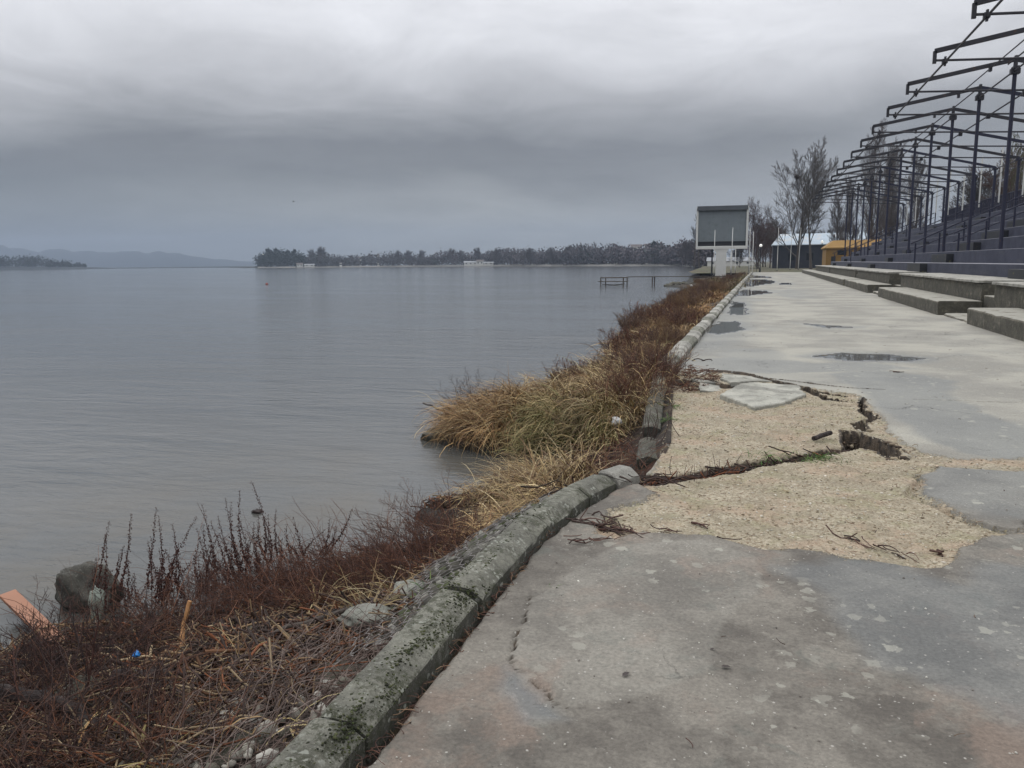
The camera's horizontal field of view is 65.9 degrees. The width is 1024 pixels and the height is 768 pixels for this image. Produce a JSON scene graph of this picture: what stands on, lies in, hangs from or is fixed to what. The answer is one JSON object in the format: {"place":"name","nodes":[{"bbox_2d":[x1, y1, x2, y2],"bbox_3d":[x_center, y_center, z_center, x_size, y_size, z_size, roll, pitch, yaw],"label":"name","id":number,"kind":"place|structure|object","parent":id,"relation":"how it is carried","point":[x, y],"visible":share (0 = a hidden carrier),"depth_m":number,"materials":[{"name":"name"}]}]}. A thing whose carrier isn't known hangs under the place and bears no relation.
{"place":"outdoors","nodes":[
{"label":"outdoors","id":0,"kind":"place"},
{"bbox_2d":[0,266,115,269],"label":"distant shoreline","id":1,"kind":"structure","parent":0,"point":[21,268],"depth_m":874.32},
{"bbox_2d":[0,254,86,267],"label":"island wood","id":2,"kind":"object","parent":1,"relation":"on","point":[28,262],"visible":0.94,"depth_m":887.35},
{"bbox_2d":[0,245,296,267],"bbox_3d":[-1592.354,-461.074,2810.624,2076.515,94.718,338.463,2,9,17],"label":"hills","id":3,"kind":"structure","parent":0,"point":[125,259],"depth_m":2612.52,"materials":[{"name":"grey"}]},
{"bbox_2d":[116,266,283,268],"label":"spit","id":4,"kind":"structure","parent":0,"point":[197,267],"depth_m":931.81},
{"bbox_2d":[0,263,730,650],"bbox_3d":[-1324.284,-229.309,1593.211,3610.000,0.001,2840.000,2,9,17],"label":"lake water","id":5,"kind":"structure","parent":0,"point":[174,397],"depth_m":15.21,"materials":[{"name":"liquid"}]},
{"bbox_2d":[54,561,123,613],"bbox_3d":[-2.980,1.498,5.539,0.528,0.496,0.315,2,9,17],"label":"rock","id":6,"kind":"object","parent":5,"relation":"in","point":[79,578],"visible":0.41,"depth_m":5.45,"materials":[{"name":"stone"}]},
{"bbox_2d":[88,586,107,619],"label":"rock","id":7,"kind":"object","parent":5,"relation":"on","point":[92,596],"visible":0.44,"depth_m":5.21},
{"bbox_2d":[86,521,124,616],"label":"seed stalks","id":8,"kind":"object","parent":5,"relation":"on","point":[106,574],"visible":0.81,"depth_m":5.35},
{"bbox_2d":[88,514,133,619],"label":"seed stalks","id":9,"kind":"object","parent":5,"relation":"on","point":[124,571],"visible":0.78,"depth_m":5.26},
{"bbox_2d":[236,481,271,586],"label":"seed stalks","id":10,"kind":"object","parent":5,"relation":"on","point":[255,542],"visible":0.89,"depth_m":5.88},
{"bbox_2d":[242,508,284,575],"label":"seed stalks","id":11,"kind":"object","parent":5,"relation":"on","point":[269,542],"visible":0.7,"depth_m":6.02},
{"bbox_2d":[279,517,314,568],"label":"seed stalks","id":12,"kind":"object","parent":5,"relation":"on","point":[296,553],"visible":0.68,"depth_m":6.14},
{"bbox_2d":[598,276,725,284],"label":"jetty","id":13,"kind":"object","parent":5,"relation":"in","point":[605,281],"visible":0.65,"depth_m":80.12,"materials":[{"name":"grey wood"}]},
{"bbox_2d":[2,273,748,767],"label":"bank ground","id":14,"kind":"structure","parent":0,"point":[658,437],"depth_m":8.23,"materials":[{"name":"soil"}]},
{"bbox_2d":[0,589,67,641],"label":"plank","id":15,"kind":"object","parent":14,"relation":"on","point":[15,595],"visible":0.53,"depth_m":5.26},
{"bbox_2d":[0,684,110,735],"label":"driftwood","id":16,"kind":"object","parent":14,"relation":"on","point":[34,697],"visible":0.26,"depth_m":3.69,"materials":[{"name":"brown wood"}]},
{"bbox_2d":[0,594,123,722],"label":"shrub","id":17,"kind":"object","parent":14,"relation":"on","point":[88,671],"visible":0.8,"depth_m":3.82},
{"bbox_2d":[55,675,99,706],"bbox_3d":[-2.147,1.552,3.924,0.234,0.181,0.266,-5,10,-25],"label":"rock","id":18,"kind":"object","parent":14,"relation":"on","point":[82,685],"visible":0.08,"depth_m":3.92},
{"bbox_2d":[0,571,171,688],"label":"shrub","id":19,"kind":"object","parent":14,"relation":"on","point":[54,637],"visible":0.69,"depth_m":4.40,"materials":[{"name":"plant"}]},
{"bbox_2d":[0,610,187,767],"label":"shrub","id":20,"kind":"object","parent":14,"relation":"on","point":[41,758],"visible":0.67,"depth_m":3.58,"materials":[{"name":"plant"}]},
{"bbox_2d":[0,647,252,767],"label":"shrub","id":21,"kind":"object","parent":14,"relation":"on","point":[70,749],"visible":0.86,"depth_m":3.10,"materials":[{"name":"plant"}]},
{"bbox_2d":[110,668,185,685],"bbox_3d":[-1.809,1.469,3.938,0.376,0.104,0.090,0,9,5],"label":"driftwood","id":22,"kind":"object","parent":14,"relation":"on","point":[152,670],"visible":0.12,"depth_m":3.92,"materials":[{"name":"brown wood"}]},
{"bbox_2d":[133,507,184,618],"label":"seed stalks","id":23,"kind":"object","parent":14,"relation":"on","point":[158,582],"visible":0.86,"depth_m":5.28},
{"bbox_2d":[100,553,236,635],"bbox_3d":[-2.190,1.386,5.076,0.765,0.442,0.744,7,12,42],"label":"shrub","id":24,"kind":"object","parent":14,"relation":"on","point":[184,600],"visible":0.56,"depth_m":5.02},
{"bbox_2d":[154,517,203,609],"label":"seed stalks","id":25,"kind":"object","parent":14,"relation":"on","point":[172,568],"visible":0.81,"depth_m":5.23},
{"bbox_2d":[1,579,402,767],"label":"rubble","id":26,"kind":"object","parent":14,"relation":"on","point":[232,764],"visible":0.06,"depth_m":3.10,"materials":[{"name":"stone"}]},
{"bbox_2d":[193,506,224,600],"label":"seed stalks","id":27,"kind":"object","parent":14,"relation":"on","point":[211,551],"visible":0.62,"depth_m":5.63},
{"bbox_2d":[208,499,249,588],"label":"seed stalks","id":28,"kind":"object","parent":14,"relation":"on","point":[236,556],"visible":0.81,"depth_m":5.76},
{"bbox_2d":[206,730,265,767],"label":"rock","id":29,"kind":"object","parent":14,"relation":"on","point":[226,750],"visible":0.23,"depth_m":3.00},
{"bbox_2d":[198,547,333,617],"bbox_3d":[-1.724,1.350,5.394,0.960,0.443,0.999,2,9,17],"label":"shrub","id":30,"kind":"object","parent":14,"relation":"on","point":[255,588],"visible":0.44,"depth_m":5.42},
{"bbox_2d":[266,718,365,767],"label":"kerb stone","id":31,"kind":"object","parent":14,"relation":"on","point":[313,732],"visible":0.98,"depth_m":2.50,"materials":[{"name":"concrete"}]},
{"bbox_2d":[302,508,352,563],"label":"seed stalks","id":32,"kind":"object","parent":14,"relation":"on","point":[328,535],"visible":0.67,"depth_m":6.21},
{"bbox_2d":[257,518,407,600],"bbox_3d":[-1.232,1.246,5.590,1.118,0.485,0.965,-6,10,-33],"label":"shrub","id":33,"kind":"object","parent":14,"relation":"on","point":[337,559],"visible":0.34,"depth_m":5.51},
{"bbox_2d":[310,659,362,688],"bbox_3d":[-0.770,1.328,3.522,0.315,0.159,0.209,2,9,17],"label":"rock","id":34,"kind":"object","parent":14,"relation":"on","point":[342,667],"visible":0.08,"depth_m":3.50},
{"bbox_2d":[266,541,422,607],"bbox_3d":[-0.963,1.234,5.043,1.092,0.562,1.039,2,9,17],"label":"shrub","id":35,"kind":"object","parent":14,"relation":"on","point":[306,591],"visible":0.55,"depth_m":4.97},
{"bbox_2d":[0,333,692,767],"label":"brushwood","id":36,"kind":"object","parent":14,"relation":"on","point":[424,553],"visible":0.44,"depth_m":4.03,"materials":[{"name":"plant"}]},
{"bbox_2d":[337,603,390,632],"bbox_3d":[-0.752,1.206,4.062,0.282,0.121,0.245,2,9,17],"label":"rock","id":37,"kind":"object","parent":14,"relation":"on","point":[351,622],"visible":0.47,"depth_m":4.01,"materials":[{"name":"stone"}]},
{"bbox_2d":[340,566,412,603],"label":"shrub","id":38,"kind":"object","parent":14,"relation":"on","point":[368,586],"visible":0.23,"depth_m":4.61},
{"bbox_2d":[320,589,477,763],"bbox_3d":[-0.406,1.256,3.194,0.187,0.458,1.090,2,9,17],"label":"kerb stone","id":39,"kind":"object","parent":14,"relation":"on","point":[427,664],"visible":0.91,"depth_m":3.01,"materials":[{"name":"concrete"}]},
{"bbox_2d":[274,503,541,767],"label":"moss","id":40,"kind":"object","parent":39,"relation":"on","point":[351,727],"visible":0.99,"depth_m":2.92,"materials":[{"name":"plant"}]},
{"bbox_2d":[393,579,425,598],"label":"rock","id":41,"kind":"object","parent":14,"relation":"on","point":[410,586],"visible":0.28,"depth_m":4.40,"materials":[{"name":"stone"}]},
{"bbox_2d":[343,497,485,571],"bbox_3d":[-0.680,1.103,5.706,1.112,0.591,1.169,2,9,17],"label":"shrub","id":42,"kind":"object","parent":14,"relation":"on","point":[404,534],"visible":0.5,"depth_m":5.74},
{"bbox_2d":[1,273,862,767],"bbox_3d":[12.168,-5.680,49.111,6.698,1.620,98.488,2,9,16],"label":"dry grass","id":43,"kind":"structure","parent":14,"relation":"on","point":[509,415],"depth_m":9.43,"materials":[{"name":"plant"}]},
{"bbox_2d":[420,429,444,441],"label":"rock","id":44,"kind":"object","parent":14,"relation":"on","point":[429,438],"visible":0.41,"depth_m":10.55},
{"bbox_2d":[310,489,555,677],"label":"stone","id":45,"kind":"object","parent":14,"relation":"on","point":[453,565],"visible":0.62,"depth_m":4.39,"materials":[{"name":"stone"}]},
{"bbox_2d":[379,466,497,542],"bbox_3d":[-0.577,1.003,6.133,0.904,0.648,0.758,-2,9,-7],"label":"shrub","id":46,"kind":"object","parent":14,"relation":"on","point":[435,508],"visible":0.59,"depth_m":6.20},
{"bbox_2d":[435,367,488,403],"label":"shrub","id":47,"kind":"object","parent":14,"relation":"on","point":[464,387],"visible":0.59,"depth_m":11.59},
{"bbox_2d":[447,515,548,617],"bbox_3d":[-0.044,1.089,4.265,0.187,0.458,1.100,2,9,19],"label":"kerb stone","id":48,"kind":"object","parent":14,"relation":"on","point":[531,533],"visible":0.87,"depth_m":4.10,"materials":[{"name":"concrete"}]},
{"bbox_2d":[0,312,1004,767],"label":"reed litter","id":49,"kind":"object","parent":14,"relation":"on","point":[230,628],"visible":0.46,"depth_m":3.86,"materials":[{"name":"plant"}]},
{"bbox_2d":[178,600,191,646],"bbox_3d":[-1.844,1.385,4.434,0.054,0.297,0.170,0,9,3],"label":"wooden stake","id":50,"kind":"object","parent":49,"relation":"on","point":[189,602],"visible":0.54,"depth_m":4.46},
{"bbox_2d":[237,596,378,648],"bbox_3d":[-1.104,1.296,4.297,0.780,0.140,0.060,-5,10,-26],"label":"branch","id":51,"kind":"object","parent":49,"relation":"on","point":[306,622],"visible":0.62,"depth_m":4.28,"materials":[{"name":"brown wood"}]},
{"bbox_2d":[523,487,588,538],"bbox_3d":[0.287,0.967,5.076,0.187,0.458,0.660,4,9,26],"label":"kerb stone","id":52,"kind":"object","parent":14,"relation":"on","point":[557,509],"visible":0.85,"depth_m":4.99,"materials":[{"name":"concrete"}]},
{"bbox_2d":[541,353,611,383],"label":"shrub","id":53,"kind":"object","parent":14,"relation":"on","point":[568,370],"visible":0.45,"depth_m":11.84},
{"bbox_2d":[567,474,616,506],"bbox_3d":[0.561,0.901,5.546,0.187,0.457,0.420,3,7,32],"label":"kerb stone","id":54,"kind":"object","parent":14,"relation":"on","point":[594,488],"visible":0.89,"depth_m":5.47,"materials":[{"name":"concrete"}]},
{"bbox_2d":[598,465,639,488],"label":"kerb stone","id":55,"kind":"object","parent":14,"relation":"on","point":[617,471],"visible":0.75,"depth_m":5.76,"materials":[{"name":"concrete"}]},
{"bbox_2d":[597,321,655,353],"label":"shrub","id":56,"kind":"object","parent":14,"relation":"on","point":[619,336],"visible":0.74,"depth_m":19.59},
{"bbox_2d":[613,312,651,331],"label":"shrub","id":57,"kind":"object","parent":14,"relation":"on","point":[637,325],"visible":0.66,"depth_m":25.34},
{"bbox_2d":[579,351,690,408],"bbox_3d":[1.468,-0.070,9.826,1.216,0.774,1.256,-7,11,-36],"label":"shrub","id":58,"kind":"object","parent":14,"relation":"on","point":[633,376],"visible":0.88,"depth_m":9.64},
{"bbox_2d":[621,300,660,322],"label":"shrub","id":59,"kind":"object","parent":14,"relation":"on","point":[638,310],"visible":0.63,"depth_m":28.06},
{"bbox_2d":[597,341,689,380],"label":"shrub","id":60,"kind":"object","parent":14,"relation":"on","point":[649,357],"visible":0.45,"depth_m":11.18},
{"bbox_2d":[636,437,657,469],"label":"kerb stone","id":61,"kind":"object","parent":14,"relation":"on","point":[646,444],"visible":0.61,"depth_m":7.10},
{"bbox_2d":[618,399,678,445],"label":"seed stalks","id":62,"kind":"object","parent":14,"relation":"on","point":[656,425],"visible":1,"depth_m":7.55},
{"bbox_2d":[642,403,662,437],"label":"kerb stone","id":63,"kind":"object","parent":14,"relation":"on","point":[658,407],"visible":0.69,"depth_m":8.35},
{"bbox_2d":[614,339,697,382],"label":"shrub","id":64,"kind":"object","parent":14,"relation":"on","point":[655,352],"visible":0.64,"depth_m":10.97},
{"bbox_2d":[647,383,666,406],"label":"kerb stone","id":65,"kind":"object","parent":14,"relation":"on","point":[658,399],"visible":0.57,"depth_m":9.52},
{"bbox_2d":[632,320,687,345],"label":"shrub","id":66,"kind":"object","parent":14,"relation":"on","point":[651,334],"visible":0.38,"depth_m":17.75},
{"bbox_2d":[647,312,687,330],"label":"shrub","id":67,"kind":"object","parent":14,"relation":"on","point":[659,322],"visible":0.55,"depth_m":21.65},
{"bbox_2d":[651,326,687,346],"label":"shrub","id":68,"kind":"object","parent":14,"relation":"on","point":[669,335],"visible":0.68,"depth_m":17.04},
{"bbox_2d":[648,300,703,325],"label":"shrub","id":69,"kind":"object","parent":14,"relation":"on","point":[686,311],"visible":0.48,"depth_m":22.75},
{"bbox_2d":[655,305,705,328],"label":"shrub","id":70,"kind":"object","parent":14,"relation":"on","point":[683,314],"visible":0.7,"depth_m":21.95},
{"bbox_2d":[665,288,702,307],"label":"shrub","id":71,"kind":"object","parent":14,"relation":"on","point":[677,298],"visible":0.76,"depth_m":32.04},
{"bbox_2d":[696,205,748,277],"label":"display board","id":72,"kind":"object","parent":14,"relation":"on","point":[719,224],"visible":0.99,"depth_m":92.18,"materials":[{"name":"white paint"}]},
{"bbox_2d":[258,264,702,267],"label":"beach","id":73,"kind":"structure","parent":0,"point":[493,265],"depth_m":550.35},
{"bbox_2d":[0,0,1023,264],"label":"sky","id":74,"kind":"structure","parent":0,"point":[196,128],"materials":[{"name":"grey"}]},
{"bbox_2d":[284,261,815,272],"bbox_3d":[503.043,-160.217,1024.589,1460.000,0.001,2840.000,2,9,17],"label":"ground","id":75,"kind":"structure","parent":0,"point":[704,269],"depth_m":145.92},
{"bbox_2d":[253,236,715,267],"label":"wood","id":76,"kind":"object","parent":75,"relation":"on","point":[660,254],"visible":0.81,"depth_m":535.68,"materials":[{"name":"plant"}]},
{"bbox_2d":[677,241,691,265],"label":"tree","id":77,"kind":"object","parent":75,"relation":"on","point":[685,245],"visible":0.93,"depth_m":309.57,"materials":[{"name":"grey plant"}]},
{"bbox_2d":[706,257,754,265],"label":"house","id":78,"kind":"structure","parent":75,"relation":"on","point":[744,263],"depth_m":244.21,"materials":[{"name":"white paint"}]},
{"bbox_2d":[745,222,767,264],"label":"bare bush","id":79,"kind":"object","parent":75,"relation":"on","point":[756,240],"visible":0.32,"depth_m":190.53,"materials":[{"name":"brown plant"}]},
{"bbox_2d":[741,196,782,267],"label":"bare bush","id":80,"kind":"object","parent":75,"relation":"on","point":[753,220],"visible":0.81,"depth_m":155.61,"materials":[{"name":"brown plant"}]},
{"bbox_2d":[762,218,788,267],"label":"bare bush","id":81,"kind":"object","parent":75,"relation":"on","point":[771,249],"visible":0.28,"depth_m":176.09,"materials":[{"name":"brown plant"}]},
{"bbox_2d":[763,137,839,268],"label":"bare tree","id":82,"kind":"object","parent":75,"relation":"on","point":[820,183],"visible":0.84,"depth_m":150.42,"materials":[{"name":"brown plant"}]},
{"bbox_2d":[795,172,824,269],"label":"bare tree","id":83,"kind":"object","parent":75,"relation":"on","point":[816,205],"visible":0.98,"depth_m":137.26,"materials":[{"name":"brown plant"}]},
{"bbox_2d":[771,232,867,267],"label":"building","id":84,"kind":"structure","parent":75,"relation":"on","point":[817,245],"depth_m":163.13,"materials":[{"name":"white metal"}]},
{"bbox_2d":[827,187,846,241],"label":"poplar tree","id":85,"kind":"object","parent":75,"relation":"on","point":[837,218],"visible":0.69,"depth_m":136.67,"materials":[{"name":"brown plant"}]},
{"bbox_2d":[834,175,863,239],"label":"poplar tree","id":86,"kind":"object","parent":75,"relation":"on","point":[849,220],"visible":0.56,"depth_m":126.84,"materials":[{"name":"brown plant"}]},
{"bbox_2d":[821,239,881,264],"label":"yellow building","id":87,"kind":"structure","parent":75,"relation":"on","point":[830,248],"depth_m":113.32,"materials":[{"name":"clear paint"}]},
{"bbox_2d":[830,267,877,277],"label":"concrete ledge","id":88,"kind":"object","parent":75,"relation":"on","point":[849,271],"visible":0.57,"depth_m":60.35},
{"bbox_2d":[858,117,894,239],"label":"poplar tree","id":89,"kind":"object","parent":75,"relation":"on","point":[872,223],"visible":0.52,"depth_m":114.44,"materials":[{"name":"brown plant"}]},
{"bbox_2d":[856,269,925,286],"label":"concrete ledge","id":90,"kind":"object","parent":75,"relation":"on","point":[890,276],"visible":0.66,"depth_m":41.83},
{"bbox_2d":[878,136,911,236],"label":"poplar tree","id":91,"kind":"object","parent":75,"relation":"on","point":[892,219],"visible":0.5,"depth_m":119.85,"materials":[{"name":"brown plant"}]},
{"bbox_2d":[898,154,935,229],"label":"poplar tree","id":92,"kind":"object","parent":75,"relation":"on","point":[914,198],"visible":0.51,"depth_m":113.02,"materials":[{"name":"brown plant"}]},
{"bbox_2d":[831,189,1023,278],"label":"grandstand","id":93,"kind":"object","parent":75,"relation":"on","point":[984,256],"visible":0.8,"depth_m":43.10,"materials":[{"name":"blue concrete"}]},
{"bbox_2d":[812,0,1023,256],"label":"canopy frame","id":94,"kind":"object","parent":93,"relation":"on","point":[1014,70],"visible":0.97,"depth_m":45.22,"materials":[{"name":"metal"}]},
{"bbox_2d":[939,164,1003,218],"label":"bare tree","id":95,"kind":"object","parent":75,"relation":"on","point":[967,188],"visible":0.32,"depth_m":99.83,"materials":[{"name":"brown plant"}]},
{"bbox_2d":[983,295,993,307],"bbox_3d":[14.093,-2.105,21.931,1.480,0.650,1.400,2,9,17],"label":"concrete step","id":96,"kind":"object","parent":75,"relation":"on","point":[988,301],"visible":0.25,"depth_m":22.28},
{"bbox_2d":[968,142,1023,208],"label":"bare tree","id":97,"kind":"object","parent":75,"relation":"on","point":[996,186],"visible":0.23,"depth_m":83.28,"materials":[{"name":"brown plant"}]},
{"bbox_2d":[989,162,1023,206],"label":"willow tree","id":98,"kind":"object","parent":75,"relation":"on","point":[1019,186],"visible":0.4,"depth_m":73.58,"materials":[{"name":"brown plant"}]},
{"bbox_2d":[992,282,1023,308],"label":"concrete ledge","id":99,"kind":"object","parent":75,"relation":"on","point":[1008,294],"visible":0.73,"depth_m":20.22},
{"bbox_2d":[1002,133,1023,196],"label":"willow tree","id":100,"kind":"object","parent":75,"relation":"on","point":[1021,172],"visible":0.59,"depth_m":63.46,"materials":[{"name":"brown plant"}]},
{"bbox_2d":[367,272,1023,767],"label":"promenade","id":101,"kind":"structure","parent":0,"point":[881,700],"depth_m":3.84,"materials":[{"name":"concrete"}]},
{"bbox_2d":[563,533,623,543],"bbox_3d":[0.481,0.894,4.586,0.354,0.038,0.102,-2,9,-8],"label":"twig bundle","id":102,"kind":"object","parent":101,"relation":"on","point":[589,538],"visible":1,"depth_m":4.56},
{"bbox_2d":[566,508,650,537],"bbox_3d":[0.594,0.867,4.819,0.596,0.104,0.174,7,12,42],"label":"twig bundle","id":103,"kind":"object","parent":101,"relation":"on","point":[614,529],"visible":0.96,"depth_m":4.82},
{"bbox_2d":[587,511,636,533],"bbox_3d":[0.678,0.853,4.940,0.180,0.070,0.480,-6,10,-33],"label":"twig bundle","id":104,"kind":"object","parent":101,"relation":"on","point":[609,517],"visible":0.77,"depth_m":4.97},
{"bbox_2d":[698,383,720,392],"bbox_3d":[2.595,0.071,10.326,0.332,0.050,0.502,6,13,17],"label":"broken slab","id":105,"kind":"object","parent":101,"relation":"on","point":[710,388],"depth_m":10.29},
{"bbox_2d":[396,371,1023,767],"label":"crushed stone","id":106,"kind":"object","parent":101,"relation":"on","point":[905,456],"visible":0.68,"depth_m":5.96,"materials":[{"name":"gravel"}]},
{"bbox_2d":[720,382,805,410],"bbox_3d":[3.031,0.155,9.537,1.000,0.070,1.698,3,11,17],"label":"broken slab","id":107,"kind":"object","parent":106,"relation":"on","point":[753,396],"depth_m":9.48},
{"bbox_2d":[720,373,771,386],"bbox_3d":[3.105,-0.067,10.995,0.598,0.075,0.921,-2,9,-12],"label":"broken slab","id":108,"kind":"object","parent":101,"relation":"on","point":[733,380],"depth_m":10.76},
{"bbox_2d":[816,273,858,285],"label":"concrete block","id":109,"kind":"structure","parent":101,"relation":"on","point":[836,278],"depth_m":57.17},
{"bbox_2d":[825,525,885,549],"bbox_3d":[1.998,0.895,4.595,0.092,0.057,0.394,-4,9,-22],"label":"twig bundle","id":110,"kind":"object","parent":101,"relation":"on","point":[856,539],"visible":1,"depth_m":4.61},
{"bbox_2d":[845,279,891,292],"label":"concrete block","id":111,"kind":"structure","parent":101,"relation":"on","point":[866,286],"depth_m":40.50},
{"bbox_2d":[878,287,981,314],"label":"concrete block","id":112,"kind":"structure","parent":101,"relation":"on","point":[934,303],"depth_m":24.91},
{"bbox_2d":[944,313,966,322],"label":"concrete block","id":113,"kind":"structure","parent":101,"relation":"on","point":[961,316],"depth_m":21.44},
{"bbox_2d":[899,273,1023,307],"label":"concrete ledge","id":114,"kind":"object","parent":101,"relation":"on","point":[976,287],"visible":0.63,"depth_m":26.35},
{"bbox_2d":[967,308,1023,340],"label":"concrete block","id":115,"kind":"structure","parent":101,"relation":"on","point":[1008,322],"depth_m":17.35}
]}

